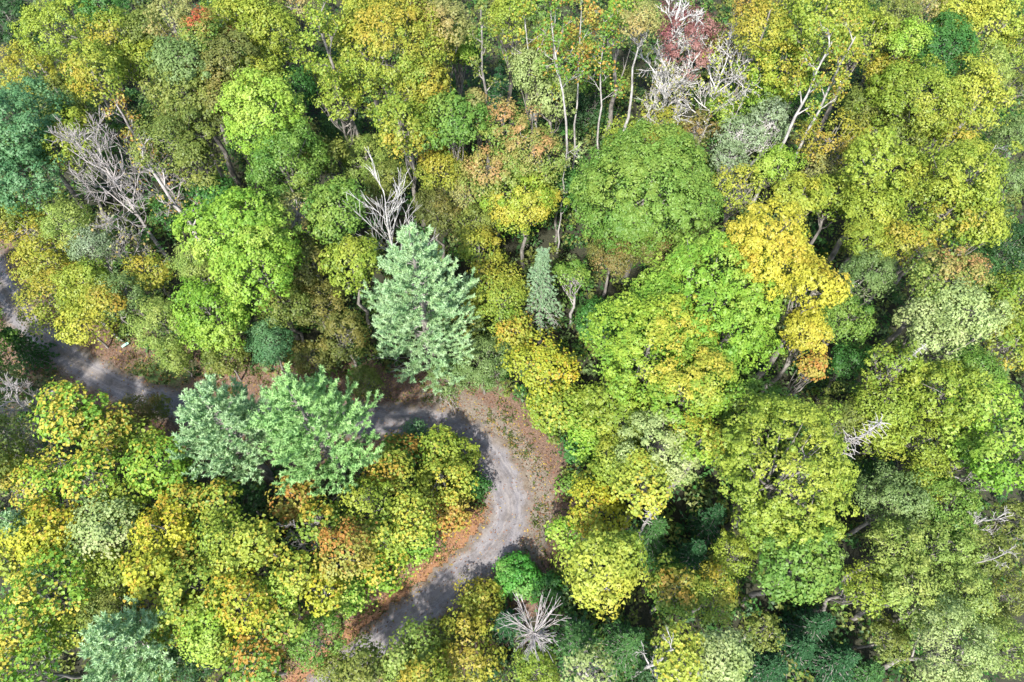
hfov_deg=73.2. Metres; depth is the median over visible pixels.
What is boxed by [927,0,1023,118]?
broadleaf tree
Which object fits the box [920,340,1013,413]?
broadleaf tree
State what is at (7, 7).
broadleaf tree
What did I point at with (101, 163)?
bare tree
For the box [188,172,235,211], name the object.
broadleaf tree
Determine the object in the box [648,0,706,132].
bare tree
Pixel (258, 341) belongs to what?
shrub
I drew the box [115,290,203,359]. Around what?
broadleaf tree
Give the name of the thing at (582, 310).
broadleaf tree
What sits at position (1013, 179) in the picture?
broadleaf tree
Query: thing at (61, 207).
broadleaf tree
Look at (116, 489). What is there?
broadleaf tree
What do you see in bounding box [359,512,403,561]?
broadleaf tree
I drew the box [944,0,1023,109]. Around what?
broadleaf tree
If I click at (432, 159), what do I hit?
broadleaf tree
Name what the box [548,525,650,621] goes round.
broadleaf tree
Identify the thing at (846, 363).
broadleaf tree
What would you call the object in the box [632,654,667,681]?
broadleaf tree
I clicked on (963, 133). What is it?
broadleaf tree
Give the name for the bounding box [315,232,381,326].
broadleaf tree
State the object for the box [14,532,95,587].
broadleaf tree
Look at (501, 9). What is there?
broadleaf tree
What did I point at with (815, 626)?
hemlock tree
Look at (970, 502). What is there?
broadleaf tree
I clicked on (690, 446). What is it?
broadleaf tree
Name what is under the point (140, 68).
broadleaf tree
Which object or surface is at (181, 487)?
broadleaf tree
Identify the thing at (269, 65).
broadleaf tree
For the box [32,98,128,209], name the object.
broadleaf tree
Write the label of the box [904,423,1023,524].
broadleaf tree
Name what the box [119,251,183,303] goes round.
broadleaf tree
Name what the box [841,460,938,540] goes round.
broadleaf tree
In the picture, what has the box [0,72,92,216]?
broadleaf tree
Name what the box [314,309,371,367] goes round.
broadleaf tree
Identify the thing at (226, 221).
maple tree
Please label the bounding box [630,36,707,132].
bare tree
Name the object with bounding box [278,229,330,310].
broadleaf tree
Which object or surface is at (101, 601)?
broadleaf tree
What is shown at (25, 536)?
broadleaf tree
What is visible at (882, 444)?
broadleaf tree
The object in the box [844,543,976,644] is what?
broadleaf tree
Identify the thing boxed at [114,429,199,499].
broadleaf tree
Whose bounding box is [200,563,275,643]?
broadleaf tree
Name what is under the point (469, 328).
broadleaf tree
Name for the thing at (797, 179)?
broadleaf tree
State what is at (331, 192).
broadleaf tree
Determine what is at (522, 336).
broadleaf tree
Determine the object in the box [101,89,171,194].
bare tree
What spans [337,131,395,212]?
broadleaf tree
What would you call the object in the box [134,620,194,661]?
pine tree
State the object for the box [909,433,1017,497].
bare tree
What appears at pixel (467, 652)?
broadleaf tree
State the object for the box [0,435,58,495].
broadleaf tree
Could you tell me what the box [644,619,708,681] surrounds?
broadleaf tree
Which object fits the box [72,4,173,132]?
broadleaf tree
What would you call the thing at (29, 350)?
hemlock tree
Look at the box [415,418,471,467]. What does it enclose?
broadleaf tree
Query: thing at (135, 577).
broadleaf tree
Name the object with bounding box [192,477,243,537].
broadleaf tree
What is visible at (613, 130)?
broadleaf tree
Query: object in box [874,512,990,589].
broadleaf tree
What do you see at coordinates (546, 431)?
shrub
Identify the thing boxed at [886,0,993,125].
broadleaf tree
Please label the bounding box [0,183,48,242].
shrub
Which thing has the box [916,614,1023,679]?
broadleaf tree
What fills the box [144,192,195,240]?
broadleaf tree
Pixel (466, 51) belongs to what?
broadleaf tree
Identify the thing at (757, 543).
broadleaf tree
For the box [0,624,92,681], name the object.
broadleaf tree
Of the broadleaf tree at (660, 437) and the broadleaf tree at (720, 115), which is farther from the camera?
the broadleaf tree at (720, 115)
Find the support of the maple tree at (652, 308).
on the ground at (544, 446)
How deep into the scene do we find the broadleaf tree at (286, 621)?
39.67 m
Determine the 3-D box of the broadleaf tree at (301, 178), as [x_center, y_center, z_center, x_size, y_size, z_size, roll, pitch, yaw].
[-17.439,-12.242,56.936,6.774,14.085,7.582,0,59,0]
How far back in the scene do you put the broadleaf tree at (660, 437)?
41.47 m
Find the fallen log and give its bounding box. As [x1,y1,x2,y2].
[101,322,122,340]
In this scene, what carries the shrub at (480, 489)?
on the ground at (544, 446)
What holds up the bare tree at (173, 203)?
on the ground at (544, 446)
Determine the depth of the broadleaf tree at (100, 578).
41.88 m
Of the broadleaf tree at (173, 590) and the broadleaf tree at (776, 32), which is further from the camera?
the broadleaf tree at (776, 32)
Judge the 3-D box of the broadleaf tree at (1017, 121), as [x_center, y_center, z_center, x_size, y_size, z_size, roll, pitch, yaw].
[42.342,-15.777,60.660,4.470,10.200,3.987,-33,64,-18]
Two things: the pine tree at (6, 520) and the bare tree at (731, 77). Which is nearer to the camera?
the pine tree at (6, 520)
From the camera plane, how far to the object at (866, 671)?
41.83 m
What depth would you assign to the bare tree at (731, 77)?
60.83 m
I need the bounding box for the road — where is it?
[0,248,535,681]
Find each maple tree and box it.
[169,185,294,307]
[204,219,310,340]
[566,116,727,284]
[578,290,718,425]
[605,215,796,386]
[644,338,759,454]
[719,192,828,347]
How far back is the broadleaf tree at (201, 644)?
38.81 m
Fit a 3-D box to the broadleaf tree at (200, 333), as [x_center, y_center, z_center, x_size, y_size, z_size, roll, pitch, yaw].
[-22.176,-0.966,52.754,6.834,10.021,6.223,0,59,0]
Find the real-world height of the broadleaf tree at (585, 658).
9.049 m
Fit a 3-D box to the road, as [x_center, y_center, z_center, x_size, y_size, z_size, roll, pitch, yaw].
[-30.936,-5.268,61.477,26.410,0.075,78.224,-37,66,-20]
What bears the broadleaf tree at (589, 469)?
on the ground at (544, 446)
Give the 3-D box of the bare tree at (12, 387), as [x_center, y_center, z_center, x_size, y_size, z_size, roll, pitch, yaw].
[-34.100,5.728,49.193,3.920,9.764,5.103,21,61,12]
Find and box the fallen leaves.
[0,237,597,681]
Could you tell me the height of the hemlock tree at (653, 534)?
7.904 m
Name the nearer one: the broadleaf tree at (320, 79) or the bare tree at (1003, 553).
the bare tree at (1003, 553)
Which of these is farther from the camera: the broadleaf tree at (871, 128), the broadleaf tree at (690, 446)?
the broadleaf tree at (871, 128)
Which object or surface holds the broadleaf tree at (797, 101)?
on the ground at (544, 446)
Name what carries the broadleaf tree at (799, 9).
on the ground at (544, 446)
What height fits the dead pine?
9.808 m
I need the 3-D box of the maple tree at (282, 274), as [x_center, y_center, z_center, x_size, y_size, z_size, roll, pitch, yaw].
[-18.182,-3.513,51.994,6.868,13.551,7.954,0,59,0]
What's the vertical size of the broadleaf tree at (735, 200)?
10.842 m
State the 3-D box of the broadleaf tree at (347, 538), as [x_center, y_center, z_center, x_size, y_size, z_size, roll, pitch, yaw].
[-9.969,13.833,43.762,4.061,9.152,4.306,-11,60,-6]
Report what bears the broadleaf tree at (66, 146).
on the ground at (544, 446)
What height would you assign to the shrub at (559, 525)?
4.395 m
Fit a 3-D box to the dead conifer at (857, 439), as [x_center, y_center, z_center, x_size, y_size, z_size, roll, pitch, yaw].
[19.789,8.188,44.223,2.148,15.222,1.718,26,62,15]
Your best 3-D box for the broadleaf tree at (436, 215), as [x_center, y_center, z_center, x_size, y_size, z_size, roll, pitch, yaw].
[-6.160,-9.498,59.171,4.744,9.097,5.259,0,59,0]
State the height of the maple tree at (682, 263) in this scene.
16.704 m
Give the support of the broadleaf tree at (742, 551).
on the ground at (544, 446)
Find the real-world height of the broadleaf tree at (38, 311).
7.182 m
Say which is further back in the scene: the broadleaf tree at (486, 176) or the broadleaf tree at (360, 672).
the broadleaf tree at (486, 176)
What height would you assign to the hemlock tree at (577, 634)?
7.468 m
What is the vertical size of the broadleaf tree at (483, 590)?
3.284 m
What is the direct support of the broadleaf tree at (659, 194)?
on the ground at (544, 446)
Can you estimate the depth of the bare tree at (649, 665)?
37.46 m
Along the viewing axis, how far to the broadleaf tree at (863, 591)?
39.16 m
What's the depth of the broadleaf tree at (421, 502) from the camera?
43.69 m
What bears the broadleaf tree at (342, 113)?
on the ground at (544, 446)
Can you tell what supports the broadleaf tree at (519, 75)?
on the ground at (544, 446)
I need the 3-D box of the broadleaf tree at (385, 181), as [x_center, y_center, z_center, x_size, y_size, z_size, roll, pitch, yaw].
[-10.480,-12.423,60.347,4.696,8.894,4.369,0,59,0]
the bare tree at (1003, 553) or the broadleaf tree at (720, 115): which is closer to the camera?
the bare tree at (1003, 553)
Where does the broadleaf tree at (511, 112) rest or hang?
on the ground at (544, 446)
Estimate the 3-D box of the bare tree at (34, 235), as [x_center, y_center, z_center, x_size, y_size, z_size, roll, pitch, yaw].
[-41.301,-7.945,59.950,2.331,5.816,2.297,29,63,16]
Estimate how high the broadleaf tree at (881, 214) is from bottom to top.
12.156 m
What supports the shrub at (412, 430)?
on the ground at (544, 446)
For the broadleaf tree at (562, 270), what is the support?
on the ground at (544, 446)
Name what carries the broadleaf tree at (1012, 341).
on the ground at (544, 446)
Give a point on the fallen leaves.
(366, 471)
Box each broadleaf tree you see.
[0,0,67,102]
[0,39,66,96]
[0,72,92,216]
[0,136,74,241]
[0,308,24,381]
[0,359,33,408]
[0,409,44,490]
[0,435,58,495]
[0,489,102,571]
[0,534,64,584]
[0,590,84,661]
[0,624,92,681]
[3,542,101,623]
[4,231,79,297]
[4,444,93,514]
[6,0,122,126]
[10,266,82,339]
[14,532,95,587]
[23,69,93,150]
[28,375,121,460]
[31,191,109,272]
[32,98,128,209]
[37,124,112,222]
[41,602,112,654]
[44,254,124,323]
[49,299,124,349]
[49,441,143,513]
[55,33,155,171]
[57,490,163,567]
[63,219,128,294]
[66,397,141,466]
[69,539,149,600]
[72,0,160,111]
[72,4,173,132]
[75,583,144,635]
[78,278,143,340]
[94,269,163,336]
[98,471,163,532]
[103,416,168,468]
[108,36,178,138]
[112,389,161,430]
[113,540,193,607]
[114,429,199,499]
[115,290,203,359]
[118,2,192,119]
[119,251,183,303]
[119,489,204,563]
[120,93,218,223]
[133,51,237,203]
[137,589,206,651]
[142,0,229,143]
[144,33,241,186]
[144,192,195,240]
[146,521,208,588]
[152,552,240,634]
[154,475,211,526]
[164,241,225,301]
[165,640,221,681]
[166,592,238,670]
[167,128,228,208]
[168,275,260,363]
[174,4,261,168]
[186,503,258,563]
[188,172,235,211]
[192,70,265,203]
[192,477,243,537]
[194,26,276,183]
[194,614,249,670]
[199,0,279,130]
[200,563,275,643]
[205,545,265,590]
[212,64,309,207]
[213,23,271,154]
[216,514,292,573]
[216,623,290,681]
[224,0,286,111]
[224,0,306,116]
[224,476,269,518]
[231,50,292,172]
[240,111,336,240]
[240,564,301,625]
[248,279,315,342]
[257,594,308,647]
[265,470,318,536]
[268,547,320,602]
[269,0,327,109]
[269,64,320,165]
[275,111,327,207]
[275,189,323,283]
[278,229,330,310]
[279,603,347,672]
[280,278,348,339]
[283,0,376,162]
[293,173,370,288]
[296,494,344,548]
[297,132,353,214]
[300,561,347,617]
[304,56,350,112]
[308,80,367,192]
[309,565,377,628]
[312,644,349,681]
[313,515,378,588]
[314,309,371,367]
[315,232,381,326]
[319,111,363,178]
[322,0,461,176]
[331,627,391,681]
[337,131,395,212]
[337,472,398,525]
[340,0,386,132]
[352,544,413,596]
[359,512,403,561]
[361,444,417,497]
[362,157,413,231]
[368,89,440,233]
[375,426,424,470]
[375,604,451,681]
[380,481,444,553]
[382,0,434,149]
[385,506,444,576]
[391,639,451,681]
[392,52,453,196]
[410,0,477,148]
[410,87,495,226]
[410,186,462,258]
[411,137,467,229]
[412,455,478,512]
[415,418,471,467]
[420,487,476,542]
[423,613,460,654]
[427,592,513,681]
[440,175,483,249]
[442,298,490,347]
[445,25,483,146]
[445,432,484,478]
[447,201,506,274]
[448,223,511,288]
[448,331,520,397]
[450,569,505,625]
[452,141,534,248]
[461,257,535,336]
[465,87,492,186]
[472,91,530,217]
[477,165,571,268]
[483,0,542,137]
[489,104,570,246]
[491,308,539,368]
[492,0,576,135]
[496,327,581,409]
[506,43,557,153]
[507,643,563,681]
[518,369,597,432]
[522,30,558,130]
[522,68,579,157]
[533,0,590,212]
[541,162,582,241]
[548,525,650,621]
[549,258,597,328]
[554,31,597,111]
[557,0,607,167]
[559,641,623,681]
[561,400,613,463]
[566,475,637,538]
[567,458,617,516]
[573,291,618,346]
[574,369,653,459]
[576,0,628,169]
[577,46,627,117]
[585,232,648,299]
[589,434,649,495]
[598,529,647,592]
[600,0,648,137]
[600,114,649,155]
[601,55,651,115]
[605,442,676,533]
[611,404,703,505]
[612,0,669,180]
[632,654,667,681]
[636,231,683,269]
[641,104,690,147]
[643,551,709,619]
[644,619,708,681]
[648,122,692,207]
[662,409,725,501]
[673,220,719,296]
[676,107,722,150]
[678,623,756,681]
[686,560,741,631]
[693,31,742,100]
[702,89,747,149]
[707,139,751,206]
[708,528,758,577]
[709,162,769,256]
[709,373,787,462]
[710,0,772,123]
[710,112,772,189]
[710,392,864,553]
[719,493,789,570]
[722,0,797,146]
[732,29,817,156]
[738,81,794,153]
[739,609,788,653]
[740,92,797,183]
[741,516,845,606]
[748,16,850,210]
[748,253,853,393]
[750,138,810,216]
[750,307,834,402]
[763,0,873,154]
[764,350,838,430]
[769,167,838,254]
[773,8,874,197]
[786,72,830,128]
[794,106,863,175]
[794,150,849,219]
[806,167,863,251]
[809,5,900,149]
[812,381,875,455]
[812,555,899,619]
[813,290,878,361]
[815,341,873,399]
[819,214,896,306]
[820,126,932,266]
[825,246,901,342]
[827,82,892,171]
[831,512,932,586]
[832,0,927,137]
[832,114,896,199]
[834,174,916,277]
[836,455,883,505]
[840,12,939,158]
[840,361,924,443]
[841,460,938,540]
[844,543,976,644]
[846,340,934,420]
[848,407,915,459]
[851,610,914,667]
[853,51,977,186]
[859,43,914,113]
[863,209,941,305]
[866,291,970,390]
[867,162,950,270]
[868,99,935,182]
[868,243,999,365]
[868,359,1006,459]
[869,451,955,516]
[872,591,1008,681]
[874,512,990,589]
[877,407,969,480]
[883,176,995,297]
[883,467,991,547]
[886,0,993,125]
[886,277,1020,395]
[887,556,1008,630]
[889,0,951,54]
[892,138,1023,277]
[898,374,1023,472]
[898,416,1002,492]
[900,8,983,119]
[903,110,993,213]
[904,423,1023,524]
[910,198,1018,303]
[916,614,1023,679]
[918,34,1019,157]
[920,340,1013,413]
[926,48,1022,172]
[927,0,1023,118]
[933,526,1020,580]
[942,568,1023,622]
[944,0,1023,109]
[945,13,1023,146]
[949,248,1011,299]
[953,496,1023,551]
[966,261,1023,343]
[968,112,1023,187]
[974,157,1023,221]
[976,217,1023,280]
[977,312,1023,371]
[980,69,1023,128]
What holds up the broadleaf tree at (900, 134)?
on the ground at (544, 446)
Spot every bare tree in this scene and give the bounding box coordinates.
[0,372,70,440]
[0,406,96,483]
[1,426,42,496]
[14,221,55,261]
[45,109,170,260]
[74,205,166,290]
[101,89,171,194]
[118,127,202,237]
[130,133,222,270]
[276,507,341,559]
[331,148,439,291]
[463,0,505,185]
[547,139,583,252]
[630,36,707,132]
[632,627,674,677]
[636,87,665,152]
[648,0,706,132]
[672,10,708,117]
[674,24,772,144]
[900,505,1012,558]
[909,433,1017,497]
[912,545,1017,591]
[915,145,1008,245]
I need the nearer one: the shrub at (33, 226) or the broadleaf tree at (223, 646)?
the broadleaf tree at (223, 646)
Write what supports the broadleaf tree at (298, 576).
on the ground at (544, 446)
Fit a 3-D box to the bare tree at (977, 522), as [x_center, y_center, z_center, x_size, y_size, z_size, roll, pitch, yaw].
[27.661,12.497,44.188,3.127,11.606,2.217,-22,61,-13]
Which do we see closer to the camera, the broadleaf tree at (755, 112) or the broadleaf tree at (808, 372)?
the broadleaf tree at (808, 372)
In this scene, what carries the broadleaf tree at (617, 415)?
on the ground at (544, 446)
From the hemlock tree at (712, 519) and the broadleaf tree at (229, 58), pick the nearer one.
the hemlock tree at (712, 519)
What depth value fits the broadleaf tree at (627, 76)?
67.23 m
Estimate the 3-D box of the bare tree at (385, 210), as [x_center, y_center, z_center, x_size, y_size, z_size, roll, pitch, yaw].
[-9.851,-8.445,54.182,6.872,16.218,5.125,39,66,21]
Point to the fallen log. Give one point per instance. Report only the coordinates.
(114, 334)
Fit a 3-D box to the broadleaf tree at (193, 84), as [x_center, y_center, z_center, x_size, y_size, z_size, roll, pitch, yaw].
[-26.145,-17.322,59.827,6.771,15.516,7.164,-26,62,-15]
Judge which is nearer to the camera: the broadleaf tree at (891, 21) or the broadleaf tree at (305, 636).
the broadleaf tree at (305, 636)
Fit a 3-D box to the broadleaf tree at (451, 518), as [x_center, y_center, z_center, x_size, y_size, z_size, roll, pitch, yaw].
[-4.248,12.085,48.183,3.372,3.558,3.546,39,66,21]
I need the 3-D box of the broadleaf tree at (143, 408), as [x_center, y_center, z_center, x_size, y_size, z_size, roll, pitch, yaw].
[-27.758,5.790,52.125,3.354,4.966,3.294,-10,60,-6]
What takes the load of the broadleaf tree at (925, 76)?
on the ground at (544, 446)
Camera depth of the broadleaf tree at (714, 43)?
66.28 m
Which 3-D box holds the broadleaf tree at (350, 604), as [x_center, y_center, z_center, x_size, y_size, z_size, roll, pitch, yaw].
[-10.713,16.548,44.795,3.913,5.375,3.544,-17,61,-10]
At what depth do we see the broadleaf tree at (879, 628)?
40.51 m
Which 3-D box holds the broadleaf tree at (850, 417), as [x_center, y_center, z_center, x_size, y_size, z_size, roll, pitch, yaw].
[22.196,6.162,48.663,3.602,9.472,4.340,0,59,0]
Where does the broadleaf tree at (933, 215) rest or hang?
on the ground at (544, 446)
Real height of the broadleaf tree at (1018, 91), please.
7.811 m
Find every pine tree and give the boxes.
[0,508,73,560]
[77,595,185,681]
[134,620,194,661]
[166,373,277,489]
[239,361,384,513]
[360,221,484,418]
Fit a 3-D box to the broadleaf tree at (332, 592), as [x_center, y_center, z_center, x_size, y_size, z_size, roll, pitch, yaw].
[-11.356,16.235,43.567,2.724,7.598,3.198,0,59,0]
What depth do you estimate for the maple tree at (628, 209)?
49.56 m
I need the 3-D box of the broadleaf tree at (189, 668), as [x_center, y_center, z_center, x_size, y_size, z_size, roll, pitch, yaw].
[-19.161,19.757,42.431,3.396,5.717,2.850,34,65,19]
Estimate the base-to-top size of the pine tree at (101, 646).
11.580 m
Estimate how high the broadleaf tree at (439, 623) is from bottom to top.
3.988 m
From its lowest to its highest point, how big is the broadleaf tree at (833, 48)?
19.522 m
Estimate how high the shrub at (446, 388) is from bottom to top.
4.892 m
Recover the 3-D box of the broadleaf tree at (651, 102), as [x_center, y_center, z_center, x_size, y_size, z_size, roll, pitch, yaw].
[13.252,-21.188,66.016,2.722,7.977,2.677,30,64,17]
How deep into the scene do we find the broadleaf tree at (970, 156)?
48.88 m
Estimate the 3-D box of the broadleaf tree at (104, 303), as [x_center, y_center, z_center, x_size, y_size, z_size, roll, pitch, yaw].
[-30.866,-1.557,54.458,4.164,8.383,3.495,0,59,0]
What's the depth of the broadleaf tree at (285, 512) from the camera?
44.76 m
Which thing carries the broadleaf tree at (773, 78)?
on the ground at (544, 446)
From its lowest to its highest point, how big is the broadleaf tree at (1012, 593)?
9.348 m
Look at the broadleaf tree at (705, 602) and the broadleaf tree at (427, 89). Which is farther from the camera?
the broadleaf tree at (427, 89)
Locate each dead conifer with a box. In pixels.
[635,500,661,541]
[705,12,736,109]
[769,413,890,500]
[834,344,925,426]
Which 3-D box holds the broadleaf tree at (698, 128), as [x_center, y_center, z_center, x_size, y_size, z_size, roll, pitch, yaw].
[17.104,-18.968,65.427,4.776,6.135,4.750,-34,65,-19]
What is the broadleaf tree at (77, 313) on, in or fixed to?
on the ground at (544, 446)
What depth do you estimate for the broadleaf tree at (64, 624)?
40.26 m
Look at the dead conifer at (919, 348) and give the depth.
43.65 m
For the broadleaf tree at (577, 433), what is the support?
on the ground at (544, 446)
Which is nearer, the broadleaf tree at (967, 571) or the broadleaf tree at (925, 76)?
the broadleaf tree at (967, 571)
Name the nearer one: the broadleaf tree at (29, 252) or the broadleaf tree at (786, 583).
the broadleaf tree at (786, 583)
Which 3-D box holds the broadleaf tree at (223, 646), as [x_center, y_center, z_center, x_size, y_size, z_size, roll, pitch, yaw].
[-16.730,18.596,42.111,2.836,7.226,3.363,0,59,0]
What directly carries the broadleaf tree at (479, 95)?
on the ground at (544, 446)
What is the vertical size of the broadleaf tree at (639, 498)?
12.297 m
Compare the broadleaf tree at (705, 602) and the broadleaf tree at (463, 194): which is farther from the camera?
the broadleaf tree at (463, 194)
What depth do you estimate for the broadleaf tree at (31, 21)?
59.99 m
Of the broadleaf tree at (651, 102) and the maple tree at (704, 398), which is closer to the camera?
the maple tree at (704, 398)
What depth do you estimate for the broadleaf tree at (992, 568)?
41.08 m
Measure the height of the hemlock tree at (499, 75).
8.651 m
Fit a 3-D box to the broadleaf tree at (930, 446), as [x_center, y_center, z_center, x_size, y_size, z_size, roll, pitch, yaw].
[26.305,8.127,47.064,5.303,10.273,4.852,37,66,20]
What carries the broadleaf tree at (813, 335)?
on the ground at (544, 446)
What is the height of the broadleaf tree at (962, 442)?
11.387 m
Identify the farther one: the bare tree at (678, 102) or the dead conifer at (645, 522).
the bare tree at (678, 102)
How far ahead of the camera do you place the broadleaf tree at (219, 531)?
41.54 m
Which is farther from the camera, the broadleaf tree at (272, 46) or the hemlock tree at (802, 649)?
the broadleaf tree at (272, 46)
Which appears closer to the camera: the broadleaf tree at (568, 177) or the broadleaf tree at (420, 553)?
the broadleaf tree at (420, 553)
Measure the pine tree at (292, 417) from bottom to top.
16.620 m
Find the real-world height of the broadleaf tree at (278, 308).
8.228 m
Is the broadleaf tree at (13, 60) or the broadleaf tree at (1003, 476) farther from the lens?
the broadleaf tree at (13, 60)
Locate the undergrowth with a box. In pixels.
[0,0,1023,681]
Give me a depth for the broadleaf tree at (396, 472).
46.64 m
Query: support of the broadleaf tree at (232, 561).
on the ground at (544, 446)
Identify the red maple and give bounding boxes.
[655,0,727,111]
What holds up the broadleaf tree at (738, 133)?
on the ground at (544, 446)
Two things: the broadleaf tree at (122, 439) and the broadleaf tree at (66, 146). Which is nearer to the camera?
the broadleaf tree at (122, 439)
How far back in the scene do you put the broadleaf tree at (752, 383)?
43.69 m
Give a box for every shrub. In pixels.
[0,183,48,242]
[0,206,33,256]
[0,210,58,263]
[145,392,172,422]
[150,335,194,378]
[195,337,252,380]
[243,314,295,373]
[285,337,334,378]
[343,364,387,404]
[402,417,427,444]
[424,362,468,399]
[460,469,496,506]
[492,549,542,604]
[525,571,565,605]
[529,402,563,434]
[543,512,581,551]
[553,468,578,502]
[557,431,595,464]
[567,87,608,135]
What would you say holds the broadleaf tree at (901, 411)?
on the ground at (544, 446)
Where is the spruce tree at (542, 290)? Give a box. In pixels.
[516,246,563,343]
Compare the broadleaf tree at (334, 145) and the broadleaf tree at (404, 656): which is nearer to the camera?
the broadleaf tree at (404, 656)
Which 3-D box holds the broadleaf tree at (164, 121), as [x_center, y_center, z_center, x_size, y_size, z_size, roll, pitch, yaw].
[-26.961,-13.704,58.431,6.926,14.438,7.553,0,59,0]
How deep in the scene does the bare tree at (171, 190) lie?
58.21 m
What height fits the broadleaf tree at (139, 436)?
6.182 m
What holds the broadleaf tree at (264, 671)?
on the ground at (544, 446)
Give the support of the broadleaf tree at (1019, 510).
on the ground at (544, 446)
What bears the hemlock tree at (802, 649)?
on the ground at (544, 446)
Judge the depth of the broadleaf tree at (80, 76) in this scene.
56.76 m
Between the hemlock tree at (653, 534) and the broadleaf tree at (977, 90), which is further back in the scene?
the broadleaf tree at (977, 90)
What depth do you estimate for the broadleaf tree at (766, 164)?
57.92 m
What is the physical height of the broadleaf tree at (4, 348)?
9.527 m
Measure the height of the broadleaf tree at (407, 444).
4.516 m
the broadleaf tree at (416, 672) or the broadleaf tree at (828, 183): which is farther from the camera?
the broadleaf tree at (828, 183)
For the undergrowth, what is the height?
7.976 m
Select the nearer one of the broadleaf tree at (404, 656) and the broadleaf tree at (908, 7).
the broadleaf tree at (404, 656)
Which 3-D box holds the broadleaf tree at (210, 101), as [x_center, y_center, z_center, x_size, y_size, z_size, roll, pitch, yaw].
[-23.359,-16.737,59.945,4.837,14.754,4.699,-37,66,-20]
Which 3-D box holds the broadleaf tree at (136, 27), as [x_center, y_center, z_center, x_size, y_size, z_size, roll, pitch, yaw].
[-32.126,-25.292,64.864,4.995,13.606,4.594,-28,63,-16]
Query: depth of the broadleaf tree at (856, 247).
50.61 m
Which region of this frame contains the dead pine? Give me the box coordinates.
[497,589,566,661]
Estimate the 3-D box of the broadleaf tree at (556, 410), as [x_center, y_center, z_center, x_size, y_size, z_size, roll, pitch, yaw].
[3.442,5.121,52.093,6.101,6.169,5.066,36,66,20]
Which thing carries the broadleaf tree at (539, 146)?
on the ground at (544, 446)
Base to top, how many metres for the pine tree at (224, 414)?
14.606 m
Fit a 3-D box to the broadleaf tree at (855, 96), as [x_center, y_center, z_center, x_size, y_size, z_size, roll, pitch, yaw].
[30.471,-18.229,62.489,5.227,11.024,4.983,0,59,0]
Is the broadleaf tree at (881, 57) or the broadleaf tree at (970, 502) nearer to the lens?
the broadleaf tree at (970, 502)
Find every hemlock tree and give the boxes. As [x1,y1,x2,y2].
[0,326,59,380]
[439,74,466,123]
[462,47,494,125]
[481,64,517,135]
[481,603,527,649]
[539,610,602,676]
[591,609,654,681]
[623,515,669,570]
[644,537,712,587]
[675,503,726,555]
[728,638,788,681]
[750,618,816,681]
[777,604,836,661]
[796,636,861,681]
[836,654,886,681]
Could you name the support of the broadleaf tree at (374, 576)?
on the ground at (544, 446)
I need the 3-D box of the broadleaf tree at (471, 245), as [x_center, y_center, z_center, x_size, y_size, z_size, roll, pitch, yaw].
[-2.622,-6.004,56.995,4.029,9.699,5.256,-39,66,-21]
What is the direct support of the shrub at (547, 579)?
on the ground at (544, 446)
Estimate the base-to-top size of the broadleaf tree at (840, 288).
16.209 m
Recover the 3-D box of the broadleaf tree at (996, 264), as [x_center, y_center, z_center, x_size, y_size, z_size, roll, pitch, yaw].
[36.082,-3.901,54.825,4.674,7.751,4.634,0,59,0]
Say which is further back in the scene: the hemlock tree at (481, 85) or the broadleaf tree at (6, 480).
the hemlock tree at (481, 85)
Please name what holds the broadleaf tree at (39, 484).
on the ground at (544, 446)
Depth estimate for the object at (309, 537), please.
43.99 m
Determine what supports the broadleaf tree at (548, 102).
on the ground at (544, 446)
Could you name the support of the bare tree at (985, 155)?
on the ground at (544, 446)
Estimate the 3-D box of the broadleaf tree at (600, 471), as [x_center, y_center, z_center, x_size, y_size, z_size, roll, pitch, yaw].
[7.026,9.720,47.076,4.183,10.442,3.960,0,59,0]
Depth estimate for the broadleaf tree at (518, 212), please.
53.69 m
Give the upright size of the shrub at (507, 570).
3.494 m
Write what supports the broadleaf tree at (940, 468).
on the ground at (544, 446)
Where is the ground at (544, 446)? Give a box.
[0,0,1023,681]
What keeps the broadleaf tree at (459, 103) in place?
on the ground at (544, 446)
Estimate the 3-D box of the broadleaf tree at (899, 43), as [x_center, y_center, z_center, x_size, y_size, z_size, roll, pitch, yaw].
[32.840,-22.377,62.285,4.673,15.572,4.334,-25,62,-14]
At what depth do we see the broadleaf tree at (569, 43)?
64.31 m
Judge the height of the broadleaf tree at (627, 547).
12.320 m
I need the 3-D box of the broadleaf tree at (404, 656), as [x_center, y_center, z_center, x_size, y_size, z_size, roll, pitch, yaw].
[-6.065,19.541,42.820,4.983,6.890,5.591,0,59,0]
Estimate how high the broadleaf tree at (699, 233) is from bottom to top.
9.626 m
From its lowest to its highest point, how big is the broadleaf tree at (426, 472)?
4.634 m
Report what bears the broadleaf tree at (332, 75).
on the ground at (544, 446)
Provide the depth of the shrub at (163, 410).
52.80 m
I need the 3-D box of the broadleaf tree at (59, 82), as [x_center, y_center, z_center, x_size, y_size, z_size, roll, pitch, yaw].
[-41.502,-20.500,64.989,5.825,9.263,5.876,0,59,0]
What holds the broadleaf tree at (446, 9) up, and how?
on the ground at (544, 446)
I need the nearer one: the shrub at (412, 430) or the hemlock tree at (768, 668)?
the hemlock tree at (768, 668)
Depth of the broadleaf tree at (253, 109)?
52.02 m
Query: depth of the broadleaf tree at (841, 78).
52.47 m

